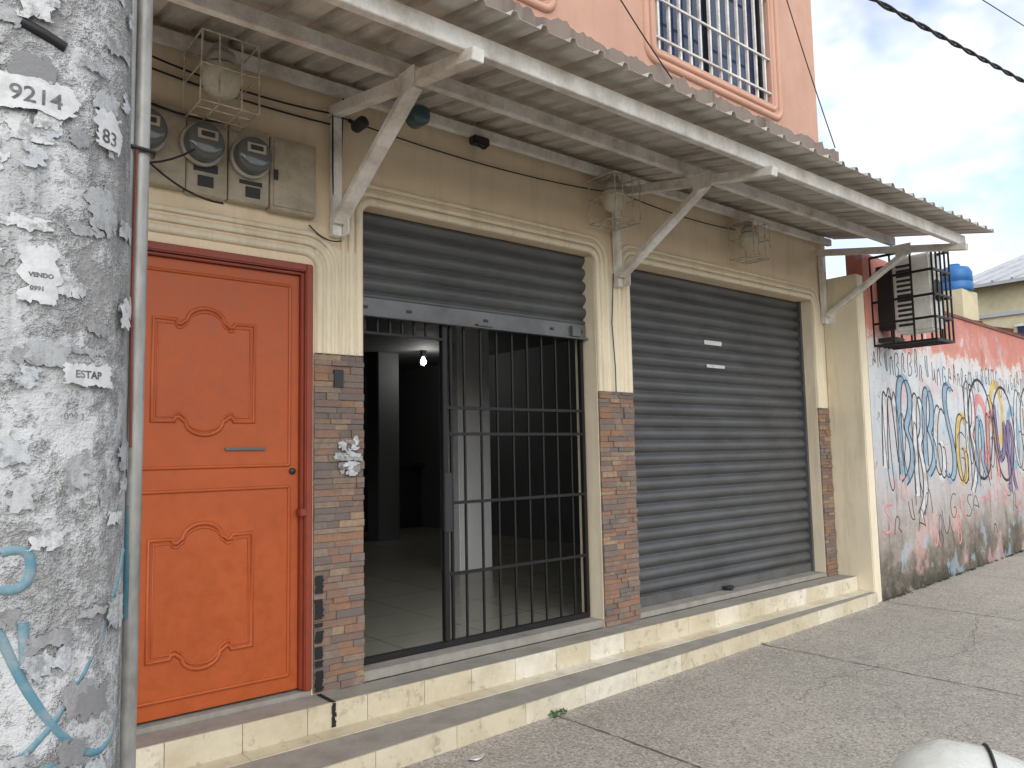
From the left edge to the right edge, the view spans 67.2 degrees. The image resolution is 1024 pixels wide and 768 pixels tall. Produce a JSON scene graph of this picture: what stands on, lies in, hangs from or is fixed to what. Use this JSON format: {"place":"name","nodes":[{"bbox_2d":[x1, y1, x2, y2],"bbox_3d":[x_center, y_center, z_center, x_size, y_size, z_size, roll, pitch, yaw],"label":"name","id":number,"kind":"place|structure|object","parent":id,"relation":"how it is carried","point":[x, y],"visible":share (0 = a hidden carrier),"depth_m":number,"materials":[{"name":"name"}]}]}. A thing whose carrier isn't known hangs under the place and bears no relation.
{"place":"outdoors","nodes":[
{"label":"outdoors","id":0,"kind":"place"},
{"bbox_2d":[362,317,573,374],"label":"interior ceiling","id":1,"kind":"structure","parent":0,"point":[407,350],"depth_m":9.53,"materials":[{"name":"grey paint"}]},
{"bbox_2d":[148,18,837,694],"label":"ground floor wall","id":2,"kind":"structure","parent":0,"point":[412,168],"depth_m":4.54,"materials":[{"name":"beige paint"}]},
{"bbox_2d":[181,27,260,131],"bbox_3d":[-1.343,-1.391,3.542,0.270,0.358,0.300,3,-7,-40],"label":"caged wall lamp","id":3,"kind":"object","parent":2,"relation":"attached to","point":[221,75],"visible":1,"depth_m":3.47,"materials":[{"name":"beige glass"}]},
{"bbox_2d":[148,240,312,691],"bbox_3d":[-1.419,0.422,3.539,1.030,2.098,0.112,3,-7,-40],"label":"door frame","id":4,"kind":"structure","parent":2,"relation":"attached to","point":[189,251],"depth_m":3.78,"materials":[{"name":"paint"}]},
{"bbox_2d":[137,255,298,723],"bbox_3d":[-1.428,0.446,3.547,0.918,2.032,0.045,3,-7,-40],"label":"door leaf","id":5,"kind":"object","parent":4,"relation":"attached to","point":[200,596],"visible":0.6,"depth_m":3.57,"materials":[{"name":"orange paint"}]},
{"bbox_2d":[144,521,253,670],"bbox_3d":[-1.403,0.955,3.484,0.474,0.664,0.020,3,-7,-40],"label":"panel moulding","id":6,"kind":"object","parent":5,"relation":"attached to","point":[225,645],"visible":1,"depth_m":3.46,"materials":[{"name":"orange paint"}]},
{"bbox_2d":[149,307,255,436],"bbox_3d":[-1.423,-0.059,3.575,0.474,0.609,0.020,3,-7,-40],"label":"panel moulding","id":7,"kind":"object","parent":5,"relation":"attached to","point":[180,417],"visible":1,"depth_m":3.55,"materials":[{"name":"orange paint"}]},
{"bbox_2d":[137,485,290,707],"bbox_3d":[-1.403,0.935,3.485,0.836,0.916,0.016,3,-7,-40],"label":"stile moulding","id":8,"kind":"object","parent":5,"relation":"attached to","point":[288,593],"visible":0.52,"depth_m":3.63,"materials":[{"name":"orange paint"}]},
{"bbox_2d":[142,266,291,470],"bbox_3d":[-1.423,-0.064,3.575,0.836,0.911,0.016,3,-7,-40],"label":"stile moulding","id":9,"kind":"object","parent":5,"relation":"attached to","point":[289,375],"visible":0.5,"depth_m":3.72,"materials":[{"name":"orange paint"}]},
{"bbox_2d":[225,447,264,450],"bbox_3d":[-1.266,0.308,3.659,0.190,0.013,0.014,3,-7,-40],"label":"mail slot","id":10,"kind":"object","parent":5,"relation":"attached to","point":[249,448],"visible":1,"depth_m":3.66,"materials":[{"name":"metal"}]},
{"bbox_2d":[289,468,295,473],"bbox_3d":[-1.083,0.429,3.799,0.032,0.032,0.022,3,-7,-40],"label":"lock","id":11,"kind":"object","parent":5,"relation":"attached to","point":[292,470],"visible":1,"depth_m":3.79,"materials":[{"name":"grey metal"}]},
{"bbox_2d":[147,251,303,689],"bbox_3d":[-1.420,0.439,3.538,0.950,2.048,0.070,3,-7,-40],"label":"frame inner bead","id":12,"kind":"object","parent":4,"relation":"attached to","point":[300,478],"visible":0.38,"depth_m":3.79,"materials":[{"name":"paint"}]},
{"bbox_2d":[296,509,306,515],"bbox_3d":[-1.036,0.631,3.787,0.035,0.035,0.054,3,-7,-40],"label":"latch","id":13,"kind":"object","parent":4,"relation":"attached to","point":[301,512],"visible":1,"depth_m":3.77,"materials":[{"name":"paint"}]},
{"bbox_2d":[149,99,315,219],"bbox_3d":[-1.388,-1.062,3.559,1.060,0.400,0.160,3,-7,-40],"label":"electricity meter panel","id":14,"kind":"object","parent":2,"relation":"attached to","point":[255,169],"visible":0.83,"depth_m":3.62,"materials":[{"name":"paint"}]},
{"bbox_2d":[198,174,259,198],"bbox_3d":[-1.329,-0.927,3.627,0.290,0.060,0.008,3,-7,-38],"label":"seal window","id":15,"kind":"structure","parent":14,"relation":"in","point":[206,181],"depth_m":3.58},
{"bbox_2d":[148,221,323,353],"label":"moulding ridge","id":16,"kind":"structure","parent":2,"relation":"attached to","point":[313,256],"depth_m":3.77,"materials":[{"name":"beige paint"}]},
{"bbox_2d":[148,211,331,353],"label":"moulding ridge","id":17,"kind":"structure","parent":2,"relation":"attached to","point":[229,229],"depth_m":3.79,"materials":[{"name":"beige paint"}]},
{"bbox_2d":[149,202,338,354],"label":"moulding ridge","id":18,"kind":"structure","parent":2,"relation":"attached to","point":[206,215],"depth_m":3.82,"materials":[{"name":"beige paint"}]},
{"bbox_2d":[333,369,343,387],"bbox_3d":[-0.892,-0.028,3.951,0.050,0.090,0.025,3,-7,-40],"label":"wall socket box","id":19,"kind":"object","parent":2,"relation":"attached to","point":[338,381],"visible":1,"depth_m":3.94,"materials":[{"name":"grey plastic"}]},
{"bbox_2d":[348,116,368,132],"bbox_3d":[-0.819,-1.377,4.069,0.064,0.099,0.164,3,-7,-40],"label":"security camera","id":20,"kind":"object","parent":2,"relation":"attached to","point":[359,124],"visible":1,"depth_m":4.02,"materials":[{"name":"black plastic"}]},
{"bbox_2d":[150,55,734,391],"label":"service cables","id":21,"kind":"object","parent":2,"relation":"attached to","point":[188,152],"visible":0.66,"depth_m":3.92,"materials":[{"name":"rubber"}]},
{"bbox_2d":[363,211,587,340],"bbox_3d":[-0.174,-0.637,4.739,1.768,0.605,0.068,3,-7,-40],"label":"half open rolling shutter","id":22,"kind":"object","parent":2,"relation":"attached to","point":[419,272],"visible":0.89,"depth_m":4.67,"materials":[{"name":"grey paint"}]},
{"bbox_2d":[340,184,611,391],"bbox_3d":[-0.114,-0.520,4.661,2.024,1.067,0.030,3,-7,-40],"label":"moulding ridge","id":23,"kind":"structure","parent":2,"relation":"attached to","point":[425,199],"depth_m":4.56,"materials":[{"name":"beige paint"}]},
{"bbox_2d":[348,191,606,391],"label":"moulding ridge","id":24,"kind":"structure","parent":2,"relation":"attached to","point":[362,205],"depth_m":4.48,"materials":[{"name":"beige paint"}]},
{"bbox_2d":[314,247,827,407],"bbox_3d":[0.949,-0.351,5.527,5.065,0.938,0.008,3,-7,-40],"label":"pilaster band","id":25,"kind":"object","parent":2,"relation":"attached to","point":[615,307],"visible":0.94,"depth_m":5.26,"materials":[{"name":"beige paint"}]},
{"bbox_2d":[152,0,993,323],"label":"corrugated awning","id":26,"kind":"object","parent":2,"relation":"attached to","point":[480,64],"visible":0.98,"depth_m":3.99,"materials":[{"name":"white paint"}]},
{"bbox_2d":[406,104,429,128],"bbox_3d":[-0.552,-1.427,4.126,0.110,0.164,0.302,3,-7,-40],"label":"floodlight","id":27,"kind":"object","parent":26,"relation":"attached to","point":[418,116],"visible":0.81,"depth_m":4.01,"materials":[{"name":"teal"}]},
{"bbox_2d":[469,134,489,149],"bbox_3d":[-0.183,-1.431,4.611,0.144,0.085,0.065,3,-7,-40],"label":"junction box","id":28,"kind":"object","parent":26,"relation":"attached to","point":[482,143],"visible":1,"depth_m":4.58,"materials":[{"name":"plastic"}]},
{"bbox_2d":[312,354,838,693],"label":"stone slip cladding","id":29,"kind":"structure","parent":2,"relation":"attached to","point":[335,422],"depth_m":3.95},
{"bbox_2d":[314,575,323,691],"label":"black paint marks","id":30,"kind":"object","parent":29,"relation":"attached to","point":[319,610],"visible":1,"depth_m":3.76,"materials":[{"name":"paint"}]},
{"bbox_2d":[334,436,363,475],"bbox_3d":[-0.835,0.367,3.942,0.172,0.207,0.003,3,-7,-40],"label":"torn sticker","id":31,"kind":"object","parent":29,"relation":"attached to","point":[353,468],"visible":1,"depth_m":3.95,"materials":[{"name":"paper"}]},
{"bbox_2d":[313,353,832,683],"bbox_3d":[0.968,0.780,5.426,5.066,1.666,0.004,3,-7,-40],"label":"slip grout","id":32,"kind":"object","parent":29,"relation":"attached to","point":[362,487],"visible":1,"depth_m":4.00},
{"bbox_2d":[583,170,641,230],"bbox_3d":[0.674,-1.240,5.207,0.257,0.340,0.293,3,-7,-40],"label":"caged wall lamp","id":33,"kind":"object","parent":2,"relation":"attached to","point":[614,197],"visible":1,"depth_m":5.14,"materials":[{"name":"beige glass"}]},
{"bbox_2d":[485,0,838,161],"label":"slab edge mortar","id":34,"kind":"object","parent":2,"relation":"attached to","point":[558,27],"visible":0.28,"depth_m":5.53,"materials":[{"name":"grey concrete"}]},
{"bbox_2d":[513,0,818,142],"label":"wall","id":35,"kind":"structure","parent":2,"relation":"on","point":[608,24],"depth_m":6.97,"materials":[{"name":"pink paint"}]},
{"bbox_2d":[517,0,556,12],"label":"frame","id":36,"kind":"object","parent":35,"relation":"attached to","point":[549,6],"visible":1,"depth_m":5.11,"materials":[{"name":"paint"}]},
{"bbox_2d":[642,0,783,120],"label":"frame","id":37,"kind":"object","parent":35,"relation":"attached to","point":[671,68],"visible":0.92,"depth_m":6.46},
{"bbox_2d":[655,0,771,101],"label":"bars","id":38,"kind":"object","parent":35,"relation":"attached to","point":[710,61],"visible":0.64,"depth_m":6.51,"materials":[{"name":"white paint"}]},
{"bbox_2d":[702,0,763,99],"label":"sash","id":39,"kind":"object","parent":35,"relation":"attached to","point":[759,50],"visible":0.16,"depth_m":6.99,"materials":[{"name":"metal"}]},
{"bbox_2d":[659,0,754,94],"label":"glass","id":40,"kind":"object","parent":39,"relation":"attached to","point":[673,21],"visible":0.38,"depth_m":6.64,"materials":[{"name":"blue"}]},
{"bbox_2d":[620,0,1023,147],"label":"overhead cables","id":41,"kind":"object","parent":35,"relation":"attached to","point":[902,15],"visible":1,"depth_m":7.05,"materials":[{"name":"rubber"}]},
{"bbox_2d":[575,255,825,619],"bbox_3d":[1.612,0.409,6.133,2.851,2.470,0.200,3,-7,-40],"label":"jamb lining","id":42,"kind":"object","parent":2,"relation":"attached to","point":[596,582],"visible":0.61,"depth_m":5.25,"materials":[{"name":"beige paint"}]},
{"bbox_2d":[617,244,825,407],"bbox_3d":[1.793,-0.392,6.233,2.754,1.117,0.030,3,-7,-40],"label":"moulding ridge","id":43,"kind":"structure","parent":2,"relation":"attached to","point":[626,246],"depth_m":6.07,"materials":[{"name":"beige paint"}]},
{"bbox_2d":[621,250,822,407],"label":"moulding ridge","id":44,"kind":"structure","parent":2,"relation":"attached to","point":[699,274],"depth_m":6.10,"materials":[{"name":"beige paint"}]},
{"bbox_2d":[630,269,814,606],"bbox_3d":[1.734,0.407,6.248,2.495,2.490,0.100,3,-7,-40],"label":"closed rolling shutter","id":45,"kind":"object","parent":2,"relation":"attached to","point":[723,493],"visible":0.88,"depth_m":6.20,"materials":[{"name":"grey paint"}]},
{"bbox_2d":[722,218,770,264],"bbox_3d":[1.890,-1.153,6.213,0.244,0.323,0.287,3,-7,-40],"label":"caged wall lamp","id":46,"kind":"object","parent":2,"relation":"attached to","point":[749,238],"visible":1,"depth_m":6.15,"materials":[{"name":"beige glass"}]},
{"bbox_2d":[363,526,810,682],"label":"interior floor","id":47,"kind":"structure","parent":0,"point":[402,606],"depth_m":6.27,"materials":[{"name":"tile"}]},
{"bbox_2d":[367,352,399,540],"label":"interior column rear","id":48,"kind":"structure","parent":47,"relation":"on","point":[383,440],"depth_m":10.19,"materials":[{"name":"grey paint"}]},
{"bbox_2d":[439,326,491,571],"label":"interior column","id":49,"kind":"structure","parent":47,"relation":"on","point":[474,520],"depth_m":7.33,"materials":[{"name":"white paint"}]},
{"bbox_2d":[363,340,579,543],"bbox_3d":[-3.793,0.571,6.907,10.390,2.500,7.900,3,-7,-40],"label":"interior shell","id":50,"kind":"object","parent":47,"relation":"on","point":[419,415],"visible":0.03,"depth_m":10.28},
{"bbox_2d":[420,350,426,356],"bbox_3d":[-1.171,-0.404,10.169,0.060,0.080,0.060,3,-7,-40],"label":"bulb holder","id":51,"kind":"object","parent":50,"relation":"attached to","point":[422,353],"visible":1,"depth_m":10.15,"materials":[{"name":"black plastic"}]},
{"bbox_2d":[420,357,425,364],"bbox_3d":[-1.168,-0.302,10.160,0.080,0.115,0.080,3,-7,-40],"label":"ceiling bulb","id":52,"kind":"object","parent":51,"relation":"attached to","point":[423,361],"visible":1,"depth_m":10.13,"materials":[{"name":"white glass"}]},
{"bbox_2d":[363,317,589,664],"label":"security gate","id":53,"kind":"structure","parent":47,"relation":"on","point":[448,502],"depth_m":4.69,"materials":[{"name":"black metal"}]},
{"bbox_2d":[402,551,1023,767],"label":"sidewalk","id":54,"kind":"structure","parent":0,"point":[746,708],"depth_m":4.15,"materials":[{"name":"concrete"}]},
{"bbox_2d":[0,0,134,767],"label":"concrete utility pole","id":55,"kind":"object","parent":54,"relation":"on","point":[65,136],"visible":1,"depth_m":1.16,"materials":[{"name":"concrete"}]},
{"bbox_2d":[120,0,155,767],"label":"service conduit","id":56,"kind":"object","parent":55,"relation":"attached to","point":[142,34],"visible":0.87,"depth_m":1.34,"materials":[{"name":"metal"}]},
{"bbox_2d":[468,753,484,760],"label":"paper litter","id":57,"kind":"object","parent":54,"relation":"on","point":[475,757],"visible":1,"depth_m":3.45,"materials":[{"name":"white paper"}]},
{"bbox_2d":[136,574,877,767],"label":"entrance steps","id":58,"kind":"structure","parent":54,"relation":"on","point":[401,721],"depth_m":3.99,"materials":[{"name":"beige tile"}]},
{"bbox_2d":[136,688,310,734],"bbox_3d":[-1.433,1.572,3.479,1.030,0.200,0.200,3,-7,-40],"label":"threshold","id":59,"kind":"object","parent":58,"relation":"on","point":[198,715],"visible":0.08,"depth_m":3.47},
{"bbox_2d":[317,694,336,726],"bbox_3d":[-0.882,1.550,3.661,0.024,0.112,0.166,3,-7,-40],"label":"black paint drip","id":60,"kind":"object","parent":58,"relation":"on","point":[334,714],"visible":1,"depth_m":3.60,"materials":[{"name":"paint"}]},
{"bbox_2d":[364,571,825,681],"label":"sill","id":61,"kind":"structure","parent":58,"relation":"on","point":[387,668],"depth_m":4.70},
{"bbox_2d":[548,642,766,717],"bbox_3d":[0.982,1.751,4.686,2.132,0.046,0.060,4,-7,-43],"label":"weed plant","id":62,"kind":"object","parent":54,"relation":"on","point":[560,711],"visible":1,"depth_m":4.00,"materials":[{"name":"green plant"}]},
{"bbox_2d":[556,575,1023,767],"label":"sidewalk joints","id":63,"kind":"object","parent":54,"relation":"on","point":[806,690],"visible":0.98,"depth_m":4.41,"materials":[{"name":"grey concrete"}]},
{"bbox_2d":[824,274,881,602],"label":"fin wall","id":64,"kind":"structure","parent":54,"relation":"on","point":[855,511],"depth_m":6.93,"materials":[{"name":"beige paint"}]},
{"bbox_2d":[845,254,1023,601],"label":"graffiti wall","id":65,"kind":"structure","parent":54,"relation":"on","point":[912,557],"depth_m":8.06,"materials":[{"name":"paint"}]},
{"bbox_2d":[868,251,954,349],"bbox_3d":[3.640,-0.770,7.031,0.390,0.840,0.560,3,-7,-40],"label":"caged air conditioner","id":66,"kind":"object","parent":65,"relation":"attached to","point":[912,297],"visible":0.94,"depth_m":6.93,"materials":[{"name":"white metal"}]},
{"bbox_2d":[896,373,988,488],"bbox_3d":[7.797,0.759,11.168,11.348,1.386,0.005,4,-7,-43],"label":"spray tag","id":67,"kind":"object","parent":65,"relation":"attached to","point":[907,420],"visible":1,"depth_m":7.83,"materials":[{"name":"blue paint"}]},
{"bbox_2d":[882,377,1007,505],"bbox_3d":[8.313,0.863,11.643,13.407,1.491,0.007,4,-7,-43],"label":"spray tag","id":68,"kind":"object","parent":65,"relation":"attached to","point":[918,447],"visible":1,"depth_m":7.60,"materials":[{"name":"paint"}]},
{"bbox_2d":[873,347,1023,547],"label":"spray tag","id":69,"kind":"object","parent":65,"relation":"attached to","point":[1021,382],"visible":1,"depth_m":8.07,"materials":[{"name":"black paint"}]},
{"bbox_2d":[881,375,1023,518],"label":"spray tag","id":70,"kind":"object","parent":65,"relation":"attached to","point":[958,414],"visible":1,"depth_m":8.04,"materials":[{"name":"paint"}]},
{"bbox_2d":[883,470,1023,546],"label":"spray tag","id":71,"kind":"object","parent":65,"relation":"attached to","point":[891,504],"visible":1,"depth_m":8.29,"materials":[{"name":"paint"}]},
{"bbox_2d":[973,394,986,463],"bbox_3d":[5.501,0.527,9.034,0.604,0.829,0.006,4,-7,-43],"label":"spray tag","id":72,"kind":"object","parent":65,"relation":"attached to","point":[978,399],"visible":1,"depth_m":9.06,"materials":[{"name":"pink paint"}]},
{"bbox_2d":[942,311,1023,338],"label":"coping","id":73,"kind":"object","parent":65,"relation":"on","point":[985,325],"depth_m":9.39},
{"bbox_2d":[956,410,1023,485],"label":"spray tag","id":74,"kind":"object","parent":65,"relation":"attached to","point":[957,441],"visible":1,"depth_m":8.48,"materials":[{"name":"yellow paint"}]},
{"bbox_2d":[986,408,999,477],"bbox_3d":[7.954,0.784,11.314,6.440,1.141,0.004,4,-7,-43],"label":"spray tag","id":75,"kind":"object","parent":65,"relation":"attached to","point":[987,429],"visible":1,"depth_m":9.20,"materials":[{"name":"paint"}]},
{"bbox_2d":[968,378,1023,480],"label":"spray tag","id":76,"kind":"object","parent":65,"relation":"attached to","point":[997,389],"visible":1,"depth_m":9.35,"materials":[{"name":"black paint"}]},
{"bbox_2d":[989,380,1003,445],"bbox_3d":[5.971,0.358,9.495,0.604,0.829,0.006,4,-7,-43],"label":"spray tag","id":77,"kind":"object","parent":65,"relation":"attached to","point":[992,387],"visible":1,"depth_m":9.54,"materials":[{"name":"yellow paint"}]},
{"bbox_2d":[992,404,1016,491],"bbox_3d":[9.149,0.789,12.438,9.006,1.513,0.004,4,-7,-43],"label":"spray tag","id":78,"kind":"object","parent":65,"relation":"attached to","point":[1003,453],"visible":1,"depth_m":9.68,"materials":[{"name":"paint"}]},
{"bbox_2d":[1006,405,1019,469],"bbox_3d":[6.452,0.688,9.911,0.604,0.829,0.006,4,-7,-43],"label":"spray tag","id":79,"kind":"object","parent":65,"relation":"attached to","point":[1015,464],"visible":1,"depth_m":9.93,"materials":[{"name":"paint"}]},
{"bbox_2d":[887,550,1023,600],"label":"moss growth","id":80,"kind":"object","parent":54,"relation":"on","point":[948,578],"visible":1,"depth_m":7.82,"materials":[{"name":"green plant"}]},
{"bbox_2d":[890,738,1023,767],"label":"parked car","id":81,"kind":"object","parent":54,"relation":"on","point":[942,753],"visible":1,"depth_m":1.26,"materials":[{"name":"metal"}]},
{"bbox_2d":[811,0,1023,278],"label":"sky","id":82,"kind":"structure","parent":0,"point":[904,106],"materials":[{"name":"white"}]},
{"label":"ground","id":83,"kind":"structure","parent":0,"visible":0},
{"bbox_2d":[942,263,978,320],"bbox_3d":[9.076,0.063,15.728,0.800,5.060,0.860,3,-7,-40],"label":"blue water tank","id":84,"kind":"object","parent":83,"relation":"on","point":[965,300],"visible":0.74,"depth_m":15.54,"materials":[{"name":"plastic"}]},
{"bbox_2d":[973,281,1023,332],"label":"house walls","id":85,"kind":"structure","parent":83,"relation":"on","point":[1001,298],"depth_m":18.71,"materials":[{"name":"beige paint"}]},
{"bbox_2d":[973,255,1023,288],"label":"metal roof","id":86,"kind":"structure","parent":85,"relation":"on","point":[1000,281],"depth_m":19.66,"materials":[{"name":"white metal"}]},
{"bbox_2d":[973,257,1023,284],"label":"roof seams","id":87,"kind":"object","parent":86,"relation":"on","point":[999,277],"visible":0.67,"depth_m":19.98,"materials":[{"name":"white metal"}]},
{"bbox_2d":[979,309,1023,318],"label":"parapet band","id":88,"kind":"object","parent":85,"relation":"attached to","point":[1004,313],"depth_m":18.67,"materials":[{"name":"white metal"}]},
{"bbox_2d":[1017,326,1023,332],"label":"house windows","id":89,"kind":"structure","parent":85,"relation":"in","point":[1020,329],"depth_m":18.36,"materials":[{"name":"blue glass"}]},
{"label":"shed walls","id":90,"kind":"object","parent":83,"relation":"on","visible":0},
{"bbox_3d":[6.868,-0.975,12.183,8.000,0.500,1.850,3,-7,-40],"label":"rusty roof","id":91,"kind":"object","parent":90,"relation":"on","visible":0},
{"bbox_2d":[975,320,1023,335],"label":"rafters","id":92,"kind":"object","parent":91,"relation":"attached to","point":[1011,330],"visible":0.08,"depth_m":11.33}
]}

